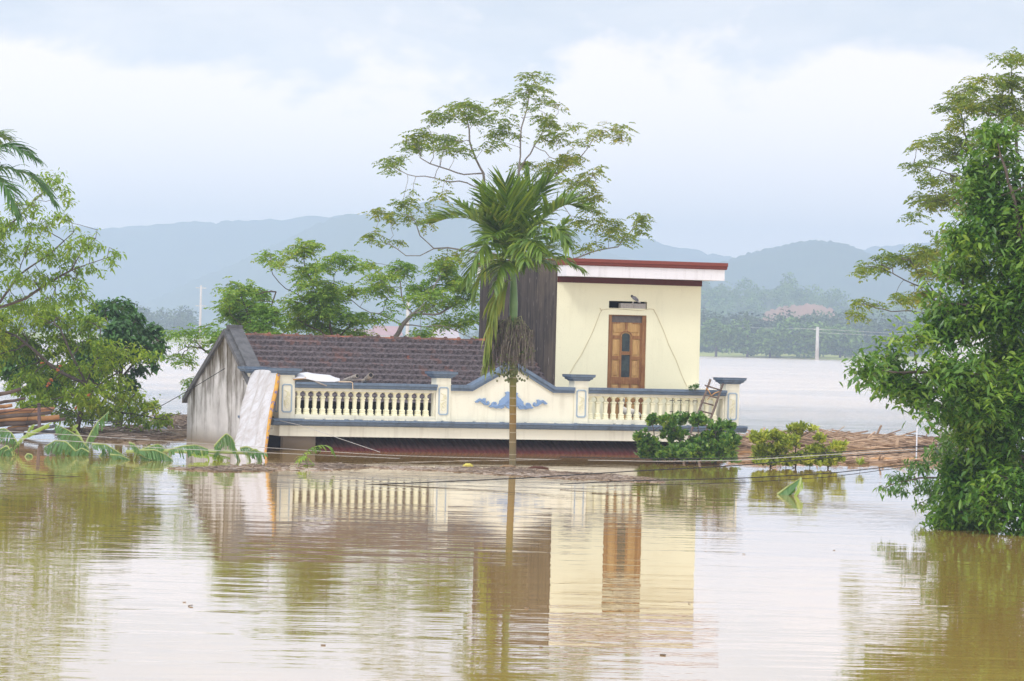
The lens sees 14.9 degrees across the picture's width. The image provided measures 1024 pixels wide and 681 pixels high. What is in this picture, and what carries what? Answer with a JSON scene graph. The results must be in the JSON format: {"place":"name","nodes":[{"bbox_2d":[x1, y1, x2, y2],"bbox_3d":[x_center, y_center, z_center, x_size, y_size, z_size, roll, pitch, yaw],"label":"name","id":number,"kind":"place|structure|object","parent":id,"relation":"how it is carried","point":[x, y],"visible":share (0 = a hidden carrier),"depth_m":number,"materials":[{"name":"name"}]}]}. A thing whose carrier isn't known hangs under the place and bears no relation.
{"place":"outdoors","nodes":[
{"label":"outdoors","id":0,"kind":"place"},
{"bbox_2d":[37,403,40,431],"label":"post","id":1,"kind":"object","parent":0,"point":[39,417],"visible":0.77,"depth_m":86.57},
{"bbox_2d":[0,404,115,421],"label":"cable","id":2,"kind":"object","parent":1,"relation":"on","point":[56,411],"visible":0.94,"depth_m":86.78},
{"bbox_2d":[26,406,119,424],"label":"cable","id":3,"kind":"object","parent":1,"relation":"hanging from","point":[62,415],"visible":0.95,"depth_m":86.64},
{"bbox_2d":[23,430,55,434],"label":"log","id":4,"kind":"object","parent":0,"point":[47,431],"visible":0.48,"depth_m":87.72,"materials":[{"name":"grey wood"}]},
{"bbox_2d":[1,417,65,426],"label":"log","id":5,"kind":"object","parent":4,"relation":"on","point":[56,420],"visible":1,"depth_m":87.70,"materials":[{"name":"brown wood"}]},
{"bbox_2d":[0,404,12,408],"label":"log","id":6,"kind":"object","parent":5,"relation":"on","point":[5,406],"visible":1,"depth_m":87.71,"materials":[{"name":"brown wood"}]},
{"bbox_2d":[0,410,52,414],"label":"log","id":7,"kind":"object","parent":5,"relation":"on","point":[23,412],"visible":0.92,"depth_m":87.58,"materials":[{"name":"brown wood"}]},
{"bbox_2d":[9,438,399,458],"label":"wire","id":8,"kind":"object","parent":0,"point":[197,449],"visible":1,"depth_m":72.28,"materials":[{"name":"black metal"}]},
{"bbox_2d":[28,199,629,335],"bbox_3d":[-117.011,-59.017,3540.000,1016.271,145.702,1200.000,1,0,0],"label":"hill","id":9,"kind":"structure","parent":0,"point":[346,232],"depth_m":3345.48,"materials":[{"name":"green plant"}]},
{"bbox_2d":[7,330,935,361],"bbox_3d":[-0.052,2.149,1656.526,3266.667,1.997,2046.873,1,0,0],"label":"bank","id":10,"kind":"structure","parent":0,"point":[785,355],"depth_m":887.72,"materials":[{"name":"green plant"}]},
{"bbox_2d":[10,305,478,338],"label":"wood","id":11,"kind":"object","parent":10,"relation":"on","point":[183,319],"visible":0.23,"depth_m":1271.49,"materials":[{"name":"green plant"}]},
{"bbox_2d":[753,327,789,357],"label":"tree","id":12,"kind":"object","parent":10,"relation":"on","point":[768,341],"visible":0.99,"depth_m":866.37,"materials":[{"name":"green plant"}]},
{"bbox_2d":[774,315,835,357],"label":"tree","id":13,"kind":"object","parent":10,"relation":"on","point":[805,338],"visible":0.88,"depth_m":865.12,"materials":[{"name":"green plant"}]},
{"bbox_2d":[814,323,865,357],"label":"tree","id":14,"kind":"object","parent":10,"relation":"on","point":[848,339],"visible":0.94,"depth_m":866.96,"materials":[{"name":"green plant"}]},
{"bbox_2d":[700,307,1023,356],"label":"wood","id":15,"kind":"object","parent":10,"relation":"on","point":[872,328],"visible":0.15,"depth_m":960.74,"materials":[{"name":"green plant"}]},
{"bbox_2d":[0,215,995,329],"bbox_3d":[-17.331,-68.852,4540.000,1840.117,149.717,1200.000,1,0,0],"label":"hill","id":16,"kind":"structure","parent":0,"point":[161,260],"depth_m":4406.92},
{"bbox_2d":[0,338,1023,680],"bbox_3d":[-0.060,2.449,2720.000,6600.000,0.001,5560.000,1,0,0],"label":"flood water","id":17,"kind":"structure","parent":0,"point":[126,570],"depth_m":42.25,"materials":[{"name":"brown liquid"}]},
{"bbox_2d":[1,425,43,432],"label":"log","id":18,"kind":"object","parent":17,"relation":"on","point":[16,429],"visible":0.62,"depth_m":87.20,"materials":[{"name":"brown wood"}]},
{"bbox_2d":[0,420,36,426],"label":"log","id":19,"kind":"object","parent":18,"relation":"on","point":[15,423],"visible":1,"depth_m":87.32,"materials":[{"name":"brown wood"}]},
{"bbox_2d":[0,407,54,412],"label":"log","id":20,"kind":"object","parent":19,"relation":"on","point":[13,409],"visible":0.91,"depth_m":87.34,"materials":[{"name":"brown wood"}]},
{"bbox_2d":[0,387,20,395],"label":"log","id":21,"kind":"object","parent":20,"relation":"on","point":[3,393],"visible":1,"depth_m":87.19,"materials":[{"name":"brown wood"}]},
{"bbox_2d":[0,415,59,421],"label":"log","id":22,"kind":"object","parent":19,"relation":"on","point":[50,417],"visible":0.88,"depth_m":87.45,"materials":[{"name":"brown wood"}]},
{"bbox_2d":[0,397,25,403],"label":"log","id":23,"kind":"object","parent":22,"relation":"on","point":[12,400],"visible":1,"depth_m":87.47,"materials":[{"name":"brown wood"}]},
{"bbox_2d":[0,411,51,418],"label":"log","id":24,"kind":"object","parent":18,"relation":"on","point":[14,415],"visible":1,"depth_m":87.21,"materials":[{"name":"brown wood"}]},
{"bbox_2d":[0,423,50,456],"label":"banana plant","id":25,"kind":"object","parent":17,"relation":"on","point":[7,451],"visible":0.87,"depth_m":77.92,"materials":[{"name":"green plant"}]},
{"bbox_2d":[0,129,62,228],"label":"coconut palm","id":26,"kind":"object","parent":17,"relation":"on","point":[30,153],"visible":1,"depth_m":83.54,"materials":[{"name":"green plant"}]},
{"bbox_2d":[0,473,76,476],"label":"cable","id":27,"kind":"object","parent":17,"relation":"on","point":[32,474],"visible":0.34,"depth_m":64.70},
{"bbox_2d":[42,424,55,430],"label":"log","id":28,"kind":"object","parent":17,"relation":"on","point":[52,426],"visible":0.48,"depth_m":87.33,"materials":[{"name":"brown wood"}]},
{"bbox_2d":[0,167,126,317],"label":"slender tree","id":29,"kind":"object","parent":17,"relation":"on","point":[49,255],"visible":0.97,"depth_m":87.63,"materials":[{"name":"green plant"}]},
{"bbox_2d":[44,411,124,456],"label":"banana plant","id":30,"kind":"object","parent":17,"relation":"on","point":[75,450],"visible":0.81,"depth_m":76.78,"materials":[{"name":"green plant"}]},
{"bbox_2d":[0,296,170,426],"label":"dark tree","id":31,"kind":"object","parent":17,"relation":"on","point":[122,325],"visible":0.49,"depth_m":94.90,"materials":[{"name":"green plant"}]},
{"bbox_2d":[0,302,179,432],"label":"spreading bush","id":32,"kind":"object","parent":17,"relation":"on","point":[82,393],"visible":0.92,"depth_m":90.02,"materials":[{"name":"green plant"}]},
{"bbox_2d":[56,423,186,440],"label":"floating debris","id":33,"kind":"object","parent":17,"relation":"on","point":[171,432],"visible":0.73,"depth_m":90.22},
{"bbox_2d":[110,442,172,460],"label":"banana plant","id":34,"kind":"object","parent":17,"relation":"on","point":[153,455],"visible":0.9,"depth_m":74.31,"materials":[{"name":"green plant"}]},
{"bbox_2d":[149,413,186,425],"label":"floating debris","id":35,"kind":"object","parent":17,"relation":"on","point":[180,419],"visible":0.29,"depth_m":105.16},
{"bbox_2d":[159,323,225,399],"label":"sapling","id":36,"kind":"object","parent":17,"relation":"on","point":[177,335],"visible":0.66,"depth_m":91.61,"materials":[{"name":"green plant"}]},
{"bbox_2d":[126,433,267,460],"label":"banana plant","id":37,"kind":"object","parent":17,"relation":"on","point":[204,452],"visible":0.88,"depth_m":75.28,"materials":[{"name":"green plant"}]},
{"bbox_2d":[195,285,201,344],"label":"utility pole","id":38,"kind":"object","parent":17,"relation":"in","point":[200,311],"visible":0.83,"depth_m":759.84,"materials":[{"name":"concrete"}]},
{"bbox_2d":[203,276,292,333],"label":"leafy tree","id":39,"kind":"object","parent":17,"relation":"on","point":[257,316],"visible":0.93,"depth_m":93.27,"materials":[{"name":"green plant"}]},
{"bbox_2d":[5,431,520,458],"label":"wire","id":40,"kind":"object","parent":17,"relation":"on","point":[252,446],"visible":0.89,"depth_m":76.69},
{"bbox_2d":[169,461,373,471],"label":"floating debris","id":41,"kind":"object","parent":17,"relation":"on","point":[317,465],"visible":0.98,"depth_m":71.90,"materials":[{"name":"brown wood"}]},
{"bbox_2d":[294,445,335,465],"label":"palm sprig","id":42,"kind":"object","parent":17,"relation":"in","point":[299,460],"visible":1,"depth_m":73.19,"materials":[{"name":"green plant"}]},
{"bbox_2d":[250,237,388,335],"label":"feathery tree","id":43,"kind":"object","parent":17,"relation":"on","point":[328,305],"visible":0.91,"depth_m":93.67,"materials":[{"name":"green plant"}]},
{"bbox_2d":[280,420,378,451],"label":"cable","id":44,"kind":"object","parent":17,"relation":"on","point":[328,434],"visible":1,"depth_m":78.85,"materials":[{"name":"grey metal"}]},
{"bbox_2d":[371,326,402,336],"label":"house","id":45,"kind":"structure","parent":17,"relation":"on","point":[389,332],"depth_m":798.04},
{"bbox_2d":[405,301,409,336],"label":"utility pole","id":46,"kind":"object","parent":17,"relation":"in","point":[407,314],"visible":0.23,"depth_m":419.86,"materials":[{"name":"concrete"}]},
{"bbox_2d":[337,254,479,338],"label":"pale barked tree","id":47,"kind":"object","parent":17,"relation":"on","point":[431,294],"visible":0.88,"depth_m":95.06,"materials":[{"name":"green plant"}]},
{"bbox_2d":[30,502,834,654],"bbox_3d":[-0.797,2.424,46.411,10.904,0.017,31.283,1,0,0],"label":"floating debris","id":48,"kind":"object","parent":17,"relation":"on","point":[442,610],"visible":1,"depth_m":35.01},
{"bbox_2d":[431,329,459,337],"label":"house","id":49,"kind":"structure","parent":17,"relation":"on","point":[447,334],"depth_m":817.86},
{"bbox_2d":[182,258,747,454],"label":"flooded house","id":50,"kind":"structure","parent":17,"relation":"in","point":[605,346],"depth_m":87.05,"materials":[{"name":"beige paint"}]},
{"bbox_2d":[99,368,224,423],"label":"cable","id":51,"kind":"object","parent":50,"relation":"attached to","point":[170,400],"visible":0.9,"depth_m":87.58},
{"bbox_2d":[234,370,279,451],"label":"tarpaulin","id":52,"kind":"object","parent":50,"relation":"on","point":[257,405],"visible":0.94,"depth_m":82.94,"materials":[{"name":"white plastic"}]},
{"bbox_2d":[293,372,339,381],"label":"plastic sheet","id":53,"kind":"object","parent":50,"relation":"on","point":[310,377],"visible":1,"depth_m":83.59,"materials":[{"name":"white plastic"}]},
{"bbox_2d":[343,374,358,379],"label":"bamboo pole","id":54,"kind":"object","parent":50,"relation":"on","point":[353,377],"visible":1,"depth_m":83.85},
{"bbox_2d":[361,373,372,382],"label":"bamboo pole","id":55,"kind":"object","parent":50,"relation":"on","point":[368,377],"visible":1,"depth_m":83.76,"materials":[{"name":"beige wood"}]},
{"bbox_2d":[607,315,645,419],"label":"door","id":56,"kind":"structure","parent":50,"relation":"in","point":[626,333],"depth_m":88.45,"materials":[{"name":"brown wood"}]},
{"bbox_2d":[623,398,640,416],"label":"goose","id":57,"kind":"object","parent":50,"relation":"on","point":[625,411],"visible":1,"depth_m":86.74},
{"bbox_2d":[631,295,640,303],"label":"pigeon","id":58,"kind":"object","parent":50,"relation":"on","point":[635,298],"visible":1,"depth_m":88.41,"materials":[{"name":"grey"}]},
{"bbox_2d":[670,399,701,414],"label":"lattice screen","id":59,"kind":"object","parent":50,"relation":"on","point":[672,400],"visible":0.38,"depth_m":87.42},
{"bbox_2d":[688,383,699,390],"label":"coping plant","id":60,"kind":"object","parent":50,"relation":"on","point":[695,386],"visible":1,"depth_m":86.38,"materials":[{"name":"green plant"}]},
{"bbox_2d":[414,163,594,465],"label":"areca palm","id":61,"kind":"object","parent":17,"relation":"in","point":[508,229],"visible":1,"depth_m":76.16,"materials":[{"name":"green plant"}]},
{"bbox_2d":[354,71,657,266],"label":"tall tree","id":62,"kind":"object","parent":17,"relation":"on","point":[564,160],"visible":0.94,"depth_m":96.70,"materials":[{"name":"green plant"}]},
{"bbox_2d":[367,464,664,482],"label":"floating debris","id":63,"kind":"object","parent":17,"relation":"on","point":[521,471],"visible":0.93,"depth_m":72.42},
{"bbox_2d":[528,466,548,468],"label":"wood scrap","id":64,"kind":"object","parent":17,"relation":"on","point":[540,467],"visible":0.86,"depth_m":75.18,"materials":[{"name":"brown wood"}]},
{"bbox_2d":[383,449,945,483],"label":"cable","id":65,"kind":"object","parent":17,"relation":"on","point":[651,470],"visible":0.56,"depth_m":67.12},
{"bbox_2d":[632,411,742,463],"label":"half drowned bush","id":66,"kind":"object","parent":17,"relation":"in","point":[716,441],"visible":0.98,"depth_m":80.61,"materials":[{"name":"green plant"}]},
{"bbox_2d":[688,379,723,438],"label":"ladder","id":67,"kind":"object","parent":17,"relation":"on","point":[709,396],"visible":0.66,"depth_m":86.20,"materials":[{"name":"brown wood"}]},
{"bbox_2d":[700,317,736,356],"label":"tree","id":68,"kind":"object","parent":17,"relation":"on","point":[710,333],"visible":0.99,"depth_m":866.59,"materials":[{"name":"green plant"}]},
{"bbox_2d":[728,318,759,356],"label":"tree","id":69,"kind":"object","parent":17,"relation":"on","point":[745,342],"visible":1,"depth_m":868.00,"materials":[{"name":"green plant"}]},
{"bbox_2d":[560,445,940,458],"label":"cable","id":70,"kind":"object","parent":17,"relation":"on","point":[745,457],"visible":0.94,"depth_m":74.98,"materials":[{"name":"black metal"}]},
{"bbox_2d":[560,460,940,484],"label":"cable","id":71,"kind":"object","parent":17,"relation":"on","point":[738,478],"visible":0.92,"depth_m":67.02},
{"bbox_2d":[737,443,773,454],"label":"driftwood branch","id":72,"kind":"object","parent":17,"relation":"on","point":[742,452],"visible":0.15,"depth_m":87.50,"materials":[{"name":"orange plant"}]},
{"bbox_2d":[593,448,928,460],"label":"cable","id":73,"kind":"object","parent":17,"relation":"on","point":[769,458],"visible":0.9,"depth_m":74.53,"materials":[{"name":"grey metal"}]},
{"bbox_2d":[605,463,929,485],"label":"cable","id":74,"kind":"object","parent":17,"relation":"on","point":[753,481],"visible":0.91,"depth_m":66.20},
{"bbox_2d":[777,477,802,495],"bbox_3d":[4.653,2.428,64.783,0.285,0.333,0.527,1,0,-37],"label":"banana leaf","id":75,"kind":"object","parent":17,"relation":"on","point":[790,488],"visible":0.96,"depth_m":64.77,"materials":[{"name":"green plant"}]},
{"bbox_2d":[746,420,848,468],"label":"half drowned bush","id":76,"kind":"object","parent":17,"relation":"in","point":[781,441],"visible":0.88,"depth_m":79.32,"materials":[{"name":"green plant"}]},
{"bbox_2d":[814,327,821,358],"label":"utility pole","id":77,"kind":"object","parent":17,"relation":"on","point":[817,329],"visible":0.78,"depth_m":849.74,"materials":[{"name":"concrete"}]},
{"bbox_2d":[729,447,942,464],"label":"floating debris","id":78,"kind":"object","parent":17,"relation":"on","point":[897,458],"visible":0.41,"depth_m":85.58,"materials":[{"name":"brown wood"}]},
{"bbox_2d":[735,425,952,451],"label":"floating debris","id":79,"kind":"object","parent":17,"relation":"on","point":[856,440],"visible":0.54,"depth_m":99.20,"materials":[{"name":"brown wood"}]},
{"bbox_2d":[855,457,864,464],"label":"water plant","id":80,"kind":"object","parent":17,"relation":"on","point":[860,461],"visible":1,"depth_m":78.98,"materials":[{"name":"green plant"}]},
{"bbox_2d":[870,457,917,459],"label":"driftwood board","id":81,"kind":"object","parent":17,"relation":"on","point":[889,458],"visible":0.2,"depth_m":85.30,"materials":[{"name":"brown wood"}]},
{"bbox_2d":[916,420,917,458],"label":"white pole","id":82,"kind":"object","parent":17,"relation":"in","point":[916,436],"visible":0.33,"depth_m":84.99,"materials":[{"name":"white metal"}]},
{"bbox_2d":[872,428,965,513],"bbox_3d":[6.120,2.071,55.985,1.828,1.644,1.474,1,0,0],"label":"willowy shrub","id":83,"kind":"object","parent":17,"relation":"on","point":[904,480],"visible":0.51,"depth_m":56.02,"materials":[{"name":"green plant"}]},
{"bbox_2d":[839,111,1023,535],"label":"dense tree","id":84,"kind":"object","parent":17,"relation":"in","point":[980,412],"visible":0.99,"depth_m":53.30,"materials":[{"name":"green plant"}]},
{"bbox_2d":[844,46,1023,324],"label":"airy tree","id":85,"kind":"object","parent":17,"relation":"on","point":[1009,103],"visible":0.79,"depth_m":91.54,"materials":[{"name":"green plant"}]},
{"bbox_2d":[938,331,990,363],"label":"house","id":86,"kind":"structure","parent":17,"relation":"on","point":[960,356],"depth_m":696.95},
{"bbox_2d":[0,0,1023,257],"label":"sky","id":87,"kind":"structure","parent":0,"point":[761,124],"materials":[{"name":"white"}]},
{"bbox_2d":[459,240,998,338],"bbox_3d":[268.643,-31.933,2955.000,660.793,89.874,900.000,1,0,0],"label":"hill","id":88,"kind":"structure","parent":0,"point":[825,266],"depth_m":2846.07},
{"bbox_2d":[758,303,834,352],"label":"bare earth slope","id":89,"kind":"structure","parent":0,"point":[804,309],"depth_m":1411.15,"materials":[{"name":"soil"}]},
{"bbox_2d":[700,325,898,333],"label":"power line","id":90,"kind":"object","parent":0,"point":[822,329],"visible":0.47,"depth_m":861.59,"materials":[{"name":"grey metal"}]},
{"bbox_2d":[701,283,922,353],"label":"hill","id":91,"kind":"structure","parent":0,"point":[769,305],"depth_m":1659.68,"materials":[{"name":"green plant"}]},
{"bbox_2d":[700,272,956,325],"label":"hillside wood","id":92,"kind":"object","parent":91,"relation":"on","point":[786,292],"visible":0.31,"depth_m":1635.90,"materials":[{"name":"green plant"}]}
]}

